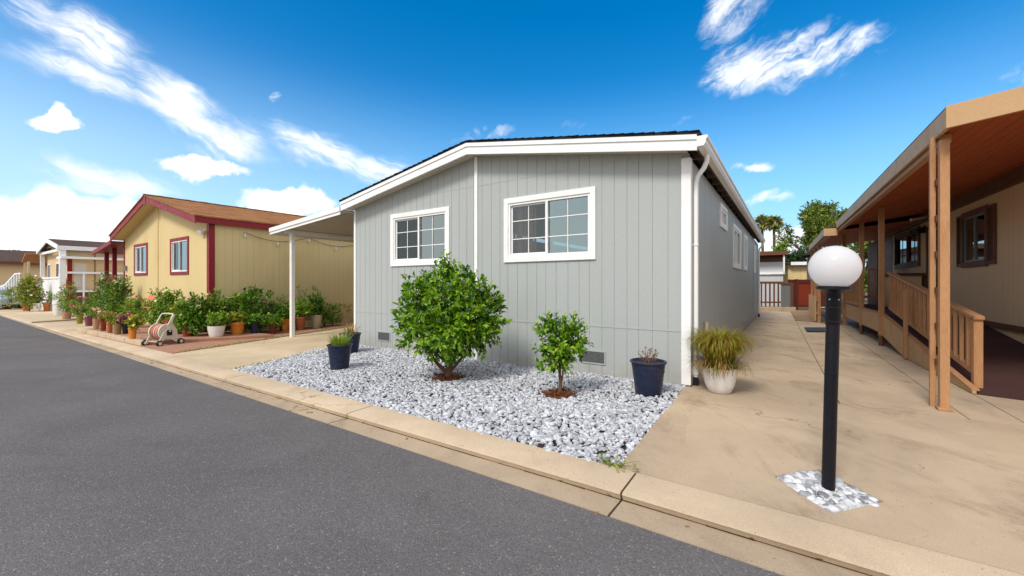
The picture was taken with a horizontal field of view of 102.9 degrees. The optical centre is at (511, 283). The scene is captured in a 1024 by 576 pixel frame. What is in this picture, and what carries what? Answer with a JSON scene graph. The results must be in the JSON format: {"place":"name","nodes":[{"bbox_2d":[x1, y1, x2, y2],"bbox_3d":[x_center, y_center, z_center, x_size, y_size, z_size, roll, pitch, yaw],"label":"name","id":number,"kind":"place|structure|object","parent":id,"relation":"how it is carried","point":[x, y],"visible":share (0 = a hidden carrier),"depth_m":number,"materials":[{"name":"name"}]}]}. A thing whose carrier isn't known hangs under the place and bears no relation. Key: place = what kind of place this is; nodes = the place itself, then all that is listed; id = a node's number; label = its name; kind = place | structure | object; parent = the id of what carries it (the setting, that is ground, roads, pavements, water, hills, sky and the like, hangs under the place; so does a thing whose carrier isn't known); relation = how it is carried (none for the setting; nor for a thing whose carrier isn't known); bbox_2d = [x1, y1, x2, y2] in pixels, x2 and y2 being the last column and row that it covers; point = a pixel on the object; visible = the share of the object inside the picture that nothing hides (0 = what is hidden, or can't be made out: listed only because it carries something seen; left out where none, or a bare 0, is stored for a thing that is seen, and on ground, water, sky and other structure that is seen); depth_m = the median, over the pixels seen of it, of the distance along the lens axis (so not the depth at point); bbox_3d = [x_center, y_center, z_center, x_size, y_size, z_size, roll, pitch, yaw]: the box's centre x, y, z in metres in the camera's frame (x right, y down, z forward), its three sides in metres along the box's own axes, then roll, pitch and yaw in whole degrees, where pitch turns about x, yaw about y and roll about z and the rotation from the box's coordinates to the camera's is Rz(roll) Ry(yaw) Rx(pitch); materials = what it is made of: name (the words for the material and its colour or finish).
{"place":"outdoors","nodes":[
{"label":"outdoors","id":0,"kind":"place"},
{"bbox_2d":[0,307,121,328],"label":"lot paving","id":1,"kind":"structure","parent":0,"point":[43,315],"depth_m":21.26,"materials":[{"name":"concrete"}]},
{"bbox_2d":[1,286,16,309],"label":"bushy plant","id":2,"kind":"object","parent":1,"relation":"on","point":[8,297],"visible":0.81,"depth_m":27.87,"materials":[{"name":"green plant"}]},
{"bbox_2d":[0,273,21,307],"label":"white stair railing","id":3,"kind":"object","parent":1,"relation":"on","point":[15,276],"visible":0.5,"depth_m":30.13,"materials":[{"name":"metal"}]},
{"bbox_2d":[0,289,21,307],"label":"parked car","id":4,"kind":"object","parent":1,"relation":"on","point":[5,298],"visible":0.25,"depth_m":29.21,"materials":[{"name":"blue paint"}]},
{"bbox_2d":[0,250,46,303],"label":"brown house","id":5,"kind":"structure","parent":1,"relation":"on","point":[11,263],"depth_m":35.23,"materials":[{"name":"beige paint"}]},
{"bbox_2d":[11,274,44,310],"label":"bushy plant","id":6,"kind":"object","parent":1,"relation":"on","point":[26,292],"visible":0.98,"depth_m":25.86,"materials":[{"name":"green plant"}]},
{"bbox_2d":[31,294,43,311],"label":"potted plant","id":7,"kind":"object","parent":1,"relation":"on","point":[35,309],"visible":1,"depth_m":25.99,"materials":[{"name":"green plant"}]},
{"bbox_2d":[40,290,52,310],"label":"potted plant","id":8,"kind":"object","parent":1,"relation":"on","point":[46,305],"visible":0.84,"depth_m":26.27,"materials":[{"name":"green plant"}]},
{"bbox_2d":[32,317,84,322],"bbox_3d":[-20.290,1.628,19.366,0.954,0.072,4.260,0,0,11],"label":"flagstone","id":9,"kind":"object","parent":1,"relation":"on","point":[53,320],"visible":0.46,"depth_m":17.99,"materials":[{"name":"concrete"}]},
{"bbox_2d":[57,300,78,318],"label":"potted plant","id":10,"kind":"object","parent":9,"relation":"on","point":[66,314],"visible":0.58,"depth_m":18.52,"materials":[{"name":"green plant"}]},
{"bbox_2d":[52,291,66,314],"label":"potted plant","id":11,"kind":"object","parent":1,"relation":"on","point":[56,311],"visible":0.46,"depth_m":22.09,"materials":[{"name":"green plant"}]},
{"bbox_2d":[57,282,78,310],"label":"bushy plant","id":12,"kind":"object","parent":1,"relation":"on","point":[73,290],"visible":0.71,"depth_m":21.18,"materials":[{"name":"green plant"}]},
{"bbox_2d":[70,303,86,323],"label":"potted plant","id":13,"kind":"object","parent":1,"relation":"on","point":[79,318],"visible":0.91,"depth_m":15.51,"materials":[{"name":"green plant"}]},
{"bbox_2d":[69,296,87,316],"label":"bushy plant","id":14,"kind":"object","parent":1,"relation":"on","point":[74,302],"visible":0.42,"depth_m":18.00,"materials":[{"name":"green plant"}]},
{"bbox_2d":[36,238,122,310],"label":"cream house","id":15,"kind":"structure","parent":1,"relation":"on","point":[77,262],"depth_m":25.73,"materials":[{"name":"paint"}]},
{"bbox_2d":[74,263,85,292],"bbox_3d":[-26.843,-0.375,25.386,0.028,1.850,0.530,0,0,34],"label":"side door","id":16,"kind":"structure","parent":15,"relation":"in","point":[78,267],"depth_m":25.35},
{"bbox_2d":[79,306,93,325],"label":"potted plant","id":17,"kind":"object","parent":1,"relation":"on","point":[88,320],"visible":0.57,"depth_m":14.51,"materials":[{"name":"green plant"}]},
{"bbox_2d":[83,290,103,316],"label":"bushy plant","id":18,"kind":"object","parent":1,"relation":"on","point":[90,300],"visible":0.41,"depth_m":17.45,"materials":[{"name":"green plant"}]},
{"bbox_2d":[90,270,112,308],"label":"bushy plant","id":19,"kind":"object","parent":1,"relation":"on","point":[101,283],"visible":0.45,"depth_m":16.79,"materials":[{"name":"green plant"}]},
{"bbox_2d":[96,274,135,315],"bbox_3d":[-15.104,0.574,15.590,1.321,1.900,1.070,0,0,0],"label":"bushy plant","id":20,"kind":"object","parent":1,"relation":"on","point":[114,299],"visible":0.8,"depth_m":15.49,"materials":[{"name":"green plant"}]},
{"bbox_2d":[76,322,353,353],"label":"brick paving","id":21,"kind":"structure","parent":0,"point":[172,348],"depth_m":10.62,"materials":[{"name":"red brick"}]},
{"bbox_2d":[77,328,148,345],"bbox_3d":[-11.773,1.512,11.890,6.257,0.170,0.160,0,0,33],"label":"garden edging","id":22,"kind":"object","parent":21,"relation":"on","point":[112,336],"visible":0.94,"depth_m":11.51,"materials":[{"name":"concrete"}]},
{"bbox_2d":[124,312,145,338],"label":"potted plant","id":23,"kind":"object","parent":22,"relation":"on","point":[134,321],"visible":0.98,"depth_m":10.62,"materials":[{"name":"yellow plant"}]},
{"bbox_2d":[142,295,161,325],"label":"bushy plant","id":24,"kind":"object","parent":21,"relation":"on","point":[149,298],"visible":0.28,"depth_m":13.21,"materials":[{"name":"green plant"}]},
{"bbox_2d":[141,313,183,345],"bbox_3d":[-8.795,1.139,10.307,0.578,0.802,0.641,0,0,16],"label":"hose reel","id":25,"kind":"object","parent":21,"relation":"on","point":[160,332],"visible":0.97,"depth_m":10.20,"materials":[{"name":"beige plastic"}]},
{"bbox_2d":[144,286,182,323],"bbox_3d":[-10.581,0.814,12.475,1.016,1.473,1.087,0,0,-42],"label":"bushy plant","id":26,"kind":"object","parent":21,"relation":"on","point":[168,298],"visible":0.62,"depth_m":12.41,"materials":[{"name":"green plant"}]},
{"bbox_2d":[89,325,273,344],"bbox_3d":[-10.568,1.547,12.659,7.482,0.200,2.435,0,0,33],"label":"garden bed","id":27,"kind":"object","parent":21,"relation":"on","point":[142,333],"visible":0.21,"depth_m":11.41,"materials":[{"name":"red brick"}]},
{"bbox_2d":[87,307,103,328],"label":"potted plant","id":28,"kind":"object","parent":27,"relation":"on","point":[95,320],"visible":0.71,"depth_m":13.52,"materials":[{"name":"green plant"}]},
{"bbox_2d":[97,311,107,330],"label":"potted plant","id":29,"kind":"object","parent":27,"relation":"on","point":[103,321],"visible":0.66,"depth_m":12.95,"materials":[{"name":"green plant"}]},
{"bbox_2d":[101,311,116,332],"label":"potted plant","id":30,"kind":"object","parent":27,"relation":"on","point":[108,323],"visible":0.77,"depth_m":12.36,"materials":[{"name":"green plant"}]},
{"bbox_2d":[108,313,124,333],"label":"potted plant","id":31,"kind":"object","parent":27,"relation":"on","point":[117,326],"visible":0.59,"depth_m":11.96,"materials":[{"name":"green plant"}]},
{"bbox_2d":[116,313,130,333],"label":"potted plant","id":32,"kind":"object","parent":27,"relation":"on","point":[124,325],"visible":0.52,"depth_m":12.02,"materials":[{"name":"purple plant"}]},
{"bbox_2d":[123,288,156,326],"bbox_3d":[-12.897,0.819,14.169,0.924,1.373,0.867,0,0,40],"label":"bushy plant","id":33,"kind":"object","parent":27,"relation":"on","point":[132,309],"visible":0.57,"depth_m":14.12,"materials":[{"name":"green plant"}]},
{"bbox_2d":[170,291,208,335],"bbox_3d":[-8.981,0.871,11.464,1.027,1.332,0.854,0,0,0],"label":"bushy plant","id":34,"kind":"object","parent":21,"relation":"on","point":[192,307],"visible":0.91,"depth_m":11.37,"materials":[{"name":"green plant"}]},
{"bbox_2d":[201,287,226,328],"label":"bushy plant","id":35,"kind":"object","parent":21,"relation":"on","point":[211,307],"visible":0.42,"depth_m":11.85,"materials":[{"name":"green plant"}]},
{"bbox_2d":[205,311,229,336],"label":"potted plant","id":36,"kind":"object","parent":21,"relation":"on","point":[215,327],"visible":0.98,"depth_m":11.22,"materials":[{"name":"green plant"}]},
{"bbox_2d":[212,297,234,331],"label":"bushy plant","id":37,"kind":"object","parent":21,"relation":"on","point":[226,309],"visible":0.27,"depth_m":12.11,"materials":[{"name":"green plant"}]},
{"bbox_2d":[221,292,251,332],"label":"bushy plant","id":38,"kind":"object","parent":21,"relation":"on","point":[234,301],"visible":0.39,"depth_m":12.31,"materials":[{"name":"green plant"}]},
{"bbox_2d":[226,310,248,334],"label":"potted plant","id":39,"kind":"object","parent":21,"relation":"on","point":[237,326],"visible":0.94,"depth_m":11.69,"materials":[{"name":"orange plant"}]},
{"bbox_2d":[234,285,273,331],"bbox_3d":[-8.119,0.776,12.785,1.344,1.521,1.084,0,0,0],"label":"bushy plant","id":40,"kind":"object","parent":21,"relation":"on","point":[260,306],"visible":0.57,"depth_m":12.72,"materials":[{"name":"green plant"}]},
{"bbox_2d":[242,312,266,332],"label":"potted plant","id":41,"kind":"object","parent":21,"relation":"on","point":[254,322],"visible":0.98,"depth_m":11.98,"materials":[{"name":"green plant"}]},
{"bbox_2d":[178,325,351,351],"bbox_3d":[-6.584,1.519,11.960,0.308,0.133,5.990,0,0,16],"label":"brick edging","id":42,"kind":"object","parent":21,"relation":"on","point":[263,339],"visible":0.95,"depth_m":11.09,"materials":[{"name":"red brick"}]},
{"bbox_2d":[262,289,281,328],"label":"bushy plant","id":43,"kind":"object","parent":21,"relation":"on","point":[271,308],"visible":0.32,"depth_m":13.20,"materials":[{"name":"green plant"}]},
{"bbox_2d":[262,312,285,333],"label":"potted plant","id":44,"kind":"object","parent":21,"relation":"on","point":[273,320],"visible":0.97,"depth_m":12.48,"materials":[{"name":"green plant"}]},
{"bbox_2d":[274,306,289,330],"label":"potted plant","id":45,"kind":"object","parent":21,"relation":"on","point":[285,325],"visible":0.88,"depth_m":13.14,"materials":[{"name":"green plant"}]},
{"bbox_2d":[295,297,313,329],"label":"potted plant","id":46,"kind":"object","parent":21,"relation":"on","point":[300,316],"visible":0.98,"depth_m":13.58,"materials":[{"name":"green plant"}]},
{"bbox_2d":[306,293,327,327],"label":"potted plant","id":47,"kind":"object","parent":21,"relation":"on","point":[316,320],"visible":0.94,"depth_m":14.18,"materials":[{"name":"green plant"}]},
{"bbox_2d":[316,305,334,325],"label":"bushy plant","id":48,"kind":"object","parent":21,"relation":"on","point":[327,311],"visible":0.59,"depth_m":14.70,"materials":[{"name":"green plant"}]},
{"bbox_2d":[324,302,342,325],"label":"bushy plant","id":49,"kind":"object","parent":21,"relation":"on","point":[334,312],"visible":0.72,"depth_m":14.98,"materials":[{"name":"green plant"}]},
{"bbox_2d":[175,326,353,368],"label":"driveway","id":50,"kind":"structure","parent":0,"point":[242,354],"depth_m":9.36,"materials":[{"name":"concrete"}]},
{"bbox_2d":[269,207,353,336],"bbox_3d":[-2.059,-0.175,16.247,3.490,3.420,12.825,0,0,34],"label":"carport","id":51,"kind":"object","parent":50,"relation":"on","point":[335,224],"visible":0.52,"depth_m":11.79,"materials":[{"name":"white paint"}]},
{"bbox_2d":[0,316,782,575],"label":"road","id":52,"kind":"structure","parent":0,"point":[112,464],"depth_m":2.83,"materials":[{"name":"grey asphalt"}]},
{"bbox_2d":[0,315,871,575],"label":"gutter dirt","id":53,"kind":"structure","parent":52,"relation":"on","point":[549,478],"depth_m":3.00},
{"bbox_2d":[234,345,685,467],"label":"gravel","id":54,"kind":"structure","parent":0,"point":[623,425],"depth_m":5.32,"materials":[{"name":"white gravel"}]},
{"bbox_2d":[326,330,352,369],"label":"potted plant","id":55,"kind":"object","parent":54,"relation":"on","point":[339,351],"visible":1,"depth_m":7.07,"materials":[{"name":"green plant"}]},
{"bbox_2d":[339,321,361,352],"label":"potted plant","id":56,"kind":"object","parent":54,"relation":"on","point":[355,337],"visible":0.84,"depth_m":8.91,"materials":[{"name":"blue plastic"}]},
{"bbox_2d":[429,370,465,381],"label":"bark mulch","id":57,"kind":"object","parent":54,"relation":"on","point":[451,378],"visible":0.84,"depth_m":6.38,"materials":[{"name":"brown wood"}]},
{"bbox_2d":[389,249,512,376],"bbox_3d":[-0.971,0.469,6.464,1.694,2.064,1.746,0,0,36],"label":"lemon shrub","id":58,"kind":"object","parent":57,"relation":"on","point":[455,318],"visible":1,"depth_m":6.18,"materials":[{"name":"green plant"}]},
{"bbox_2d":[542,387,576,398],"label":"bark mulch","id":59,"kind":"object","parent":54,"relation":"on","point":[556,394],"visible":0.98,"depth_m":5.36,"materials":[{"name":"brown wood"}]},
{"bbox_2d":[530,307,593,392],"bbox_3d":[0.608,0.891,5.443,0.790,1.185,0.702,0,0,34],"label":"young tree","id":60,"kind":"object","parent":59,"relation":"on","point":[561,347],"visible":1,"depth_m":5.36,"materials":[{"name":"green plant"}]},
{"bbox_2d":[630,347,666,396],"bbox_3d":[1.800,1.139,5.397,0.470,0.628,0.470,0,0,33],"label":"potted plant","id":61,"kind":"object","parent":54,"relation":"on","point":[648,375],"visible":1,"depth_m":5.25,"materials":[{"name":"blue plant"}]},
{"bbox_2d":[0,0,1023,274],"label":"sky","id":62,"kind":"structure","parent":0,"point":[296,107],"materials":[{"name":"blue"}]},
{"bbox_2d":[795,279,810,309],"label":"red gate","id":63,"kind":"structure","parent":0,"point":[802,291],"depth_m":23.17,"materials":[{"name":"red wood"}]},
{"bbox_2d":[618,311,1023,574],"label":"path","id":64,"kind":"structure","parent":0,"point":[931,478],"depth_m":3.69,"materials":[{"name":"beige concrete"}]},
{"bbox_2d":[597,452,639,472],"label":"weed","id":65,"kind":"object","parent":64,"relation":"on","point":[615,465],"visible":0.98,"depth_m":3.25,"materials":[{"name":"green plant"}]},
{"bbox_2d":[680,324,760,393],"bbox_3d":[2.806,0.986,5.482,1.104,0.928,1.048,0,0,26],"label":"potted plant","id":66,"kind":"object","parent":64,"relation":"on","point":[720,365],"visible":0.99,"depth_m":5.32,"materials":[{"name":"green plant"}]},
{"bbox_2d":[760,306,795,310],"bbox_3d":[14.154,1.340,22.100,2.201,0.220,1.200,0,0,0],"label":"step","id":67,"kind":"object","parent":64,"relation":"on","point":[771,308],"visible":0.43,"depth_m":21.50,"materials":[{"name":"beige concrete"}]},
{"bbox_2d":[760,281,784,306],"bbox_3d":[14.035,0.550,22.000,1.288,1.360,0.100,0,0,0],"label":"timber railing","id":68,"kind":"object","parent":67,"relation":"on","point":[770,283],"visible":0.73,"depth_m":21.97,"materials":[{"name":"wood"}]},
{"bbox_2d":[779,283,792,306],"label":"corrugated gate","id":69,"kind":"structure","parent":67,"relation":"on","point":[786,294],"depth_m":21.65,"materials":[{"name":"grey metal"}]},
{"bbox_2d":[791,310,824,322],"bbox_3d":[13.562,1.442,18.781,1.080,0.005,9.002,0,0,33],"label":"mulch strip","id":70,"kind":"object","parent":64,"relation":"on","point":[801,315],"visible":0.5,"depth_m":18.09,"materials":[{"name":"brown soil"}]},
{"bbox_2d":[809,282,817,320],"bbox_3d":[12.558,0.675,16.997,0.120,1.550,3.920,0,0,33],"label":"board fence","id":71,"kind":"object","parent":70,"relation":"on","point":[813,312],"visible":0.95,"depth_m":16.52,"materials":[{"name":"beige paint"}]},
{"bbox_2d":[804,327,824,331],"bbox_3d":[9.626,1.433,12.816,0.770,0.035,1.934,0,0,38],"label":"doormat","id":72,"kind":"object","parent":64,"relation":"on","point":[814,329],"visible":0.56,"depth_m":12.67,"materials":[{"name":"black plastic"}]},
{"bbox_2d":[809,86,1023,411],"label":"tan house","id":73,"kind":"structure","parent":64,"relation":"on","point":[939,202],"depth_m":7.43,"materials":[{"name":"paint"}]},
{"bbox_2d":[894,226,920,268],"bbox_3d":[12.800,-1.120,13.226,0.100,1.180,2.950,0,0,33],"label":"window","id":74,"kind":"structure","parent":73,"relation":"in","point":[907,247],"depth_m":13.20,"materials":[{"name":"brown glass"}]},
{"bbox_2d":[961,205,988,267],"bbox_3d":[9.862,-0.970,8.695,0.075,1.220,1.290,0,0,33],"label":"window","id":75,"kind":"structure","parent":73,"relation":"in","point":[973,222],"depth_m":8.69,"materials":[{"name":"brown metal"}]},
{"bbox_2d":[841,240,1023,399],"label":"wheelchair ramp","id":76,"kind":"structure","parent":64,"relation":"on","point":[986,360],"depth_m":7.20,"materials":[{"name":"beige paint"}]},
{"bbox_2d":[798,292,867,310],"bbox_3d":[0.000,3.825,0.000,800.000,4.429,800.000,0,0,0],"label":"ground","id":77,"kind":"structure","parent":0,"point":[823,309],"depth_m":27.89,"materials":[{"name":"beige concrete"}]},
{"bbox_2d":[22,253,46,283],"bbox_3d":[-35.869,-0.148,32.430,1.800,4.350,3.800,0,0,34],"label":"porch awning","id":78,"kind":"object","parent":77,"relation":"on","point":[28,259],"visible":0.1,"depth_m":31.20,"materials":[{"name":"beige paint"}]},
{"bbox_2d":[91,194,353,331],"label":"yellow house","id":79,"kind":"structure","parent":77,"relation":"on","point":[186,246],"depth_m":14.21,"materials":[{"name":"paint"}]},
{"bbox_2d":[134,243,147,275],"bbox_3d":[-14.509,-0.950,15.981,1.630,1.240,0.080,0,0,34],"label":"window","id":80,"kind":"structure","parent":79,"relation":"in","point":[140,250],"depth_m":15.96,"materials":[{"name":"red paint"}]},
{"bbox_2d":[170,236,188,274],"bbox_3d":[-11.131,-0.930,13.685,1.660,1.240,0.080,0,0,34],"label":"window","id":81,"kind":"structure","parent":79,"relation":"in","point":[179,247],"depth_m":13.66,"materials":[{"name":"red paint"}]},
{"bbox_2d":[2,316,868,575],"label":"gutter","id":82,"kind":"object","parent":77,"relation":"on","point":[783,562],"visible":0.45,"depth_m":2.88,"materials":[{"name":"concrete"}]},
{"bbox_2d":[111,326,917,559],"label":"fallen leaves","id":83,"kind":"object","parent":82,"relation":"on","point":[596,512],"visible":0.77,"depth_m":5.47,"materials":[{"name":"plant"}]},
{"bbox_2d":[0,310,1023,575],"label":"kerb","id":84,"kind":"structure","parent":77,"relation":"on","point":[862,552],"depth_m":2.91,"materials":[{"name":"concrete"}]},
{"bbox_2d":[339,130,765,385],"bbox_3d":[3.637,-0.450,14.225,8.205,4.499,15.917,0,0,34],"label":"mobile home","id":85,"kind":"object","parent":77,"relation":"on","point":[649,238],"visible":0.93,"depth_m":7.07,"materials":[{"name":"grey paint"}]},
{"bbox_2d":[390,206,449,265],"bbox_3d":[-2.016,-0.992,8.870,1.814,1.185,0.080,0,0,34],"label":"window","id":86,"kind":"structure","parent":85,"relation":"in","point":[419,237],"depth_m":8.85,"materials":[{"name":"white paint"}]},
{"bbox_2d":[504,186,595,262],"bbox_3d":[0.652,-0.983,7.144,1.802,1.175,0.223,0,0,34],"label":"window","id":87,"kind":"structure","parent":85,"relation":"in","point":[570,215],"depth_m":6.99,"materials":[{"name":"white paint"}]},
{"bbox_2d":[720,202,727,231],"bbox_3d":[4.485,-1.410,8.702,0.080,0.480,1.050,0,0,34],"label":"window","id":88,"kind":"structure","parent":85,"relation":"in","point":[723,211],"depth_m":8.67,"materials":[{"name":"white paint"}]},
{"bbox_2d":[733,223,741,269],"bbox_3d":[6.049,-0.965,11.000,0.080,1.110,1.890,0,0,34],"label":"window","id":89,"kind":"structure","parent":85,"relation":"in","point":[737,233],"depth_m":10.98,"materials":[{"name":"white paint"}]},
{"bbox_2d":[743,234,747,270],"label":"window","id":90,"kind":"structure","parent":85,"relation":"in","point":[745,239],"depth_m":13.03,"materials":[{"name":"white paint"}]},
{"bbox_2d":[754,214,767,274],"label":"fan palm","id":91,"kind":"object","parent":77,"relation":"on","point":[760,219],"visible":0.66,"depth_m":63.70,"materials":[{"name":"green plant"}]},
{"bbox_2d":[760,251,787,305],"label":"grey back house","id":92,"kind":"structure","parent":77,"relation":"on","point":[772,262],"depth_m":26.10,"materials":[{"name":"white paint"}]},
{"bbox_2d":[763,215,784,250],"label":"fan palm","id":93,"kind":"object","parent":77,"relation":"on","point":[770,221],"visible":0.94,"depth_m":61.71,"materials":[{"name":"green plant"}]},
{"bbox_2d":[770,240,791,274],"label":"broadleaf tree","id":94,"kind":"object","parent":77,"relation":"on","point":[782,246],"visible":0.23,"depth_m":43.57,"materials":[{"name":"green plant"}]},
{"bbox_2d":[783,262,806,282],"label":"yellow back house","id":95,"kind":"structure","parent":77,"relation":"on","point":[795,270],"depth_m":32.80,"materials":[{"name":"paint"}]},
{"bbox_2d":[785,249,806,265],"bbox_3d":[27.884,-0.834,40.231,3.825,5.391,2.895,0,0,-34],"label":"broadleaf tree","id":96,"kind":"object","parent":77,"relation":"on","point":[794,256],"visible":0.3,"depth_m":39.69,"materials":[{"name":"green plant"}]},
{"bbox_2d":[788,279,824,306],"bbox_3d":[18.036,0.565,24.902,2.300,1.670,0.075,0,0,6],"label":"red fence","id":97,"kind":"object","parent":77,"relation":"on","point":[822,293],"visible":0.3,"depth_m":24.90,"materials":[{"name":"brown wood"}]},
{"bbox_2d":[772,199,848,252],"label":"broadleaf tree","id":98,"kind":"object","parent":77,"relation":"on","point":[817,219],"visible":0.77,"depth_m":44.97,"materials":[{"name":"green plant"}]},
{"bbox_2d":[800,252,824,307],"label":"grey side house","id":99,"kind":"structure","parent":77,"relation":"on","point":[806,255],"depth_m":28.30,"materials":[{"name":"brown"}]},
{"bbox_2d":[827,200,846,246],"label":"broadleaf tree","id":100,"kind":"object","parent":77,"relation":"on","point":[839,212],"visible":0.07,"depth_m":51.09,"materials":[{"name":"green plant"}]},
{"bbox_2d":[846,241,872,301],"bbox_3d":[31.139,-1.644,36.022,4.164,7.009,5.006,0,0,0],"label":"broadleaf tree","id":101,"kind":"object","parent":77,"relation":"on","point":[855,248],"visible":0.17,"depth_m":35.16,"materials":[{"name":"green plant"}]},
{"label":"path bed","id":102,"kind":"structure","parent":0,"visible":0},
{"bbox_2d":[776,470,879,512],"bbox_3d":[2.214,1.472,2.885,0.557,0.111,0.535,0,0,-16],"label":"pebble bed","id":103,"kind":"object","parent":102,"relation":"on","point":[842,497],"visible":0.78,"depth_m":2.81,"materials":[{"name":"white gravel"}]},
{"bbox_2d":[808,246,862,491],"bbox_3d":[2.261,0.640,2.890,0.304,1.820,0.304,2,0,0],"label":"lamp post","id":104,"kind":"object","parent":103,"relation":"on","point":[834,272],"visible":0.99,"depth_m":2.85,"materials":[{"name":"black metal"}]},
{"bbox_3d":[-9.031,1.509,11.260,0.599,0.045,0.448,0,0,0],"label":"stepping stone","id":105,"kind":"object","parent":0,"visible":0},
{"bbox_2d":[175,311,199,336],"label":"potted plant","id":106,"kind":"object","parent":105,"relation":"on","point":[186,334],"visible":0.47,"depth_m":11.27,"materials":[{"name":"green plant"}]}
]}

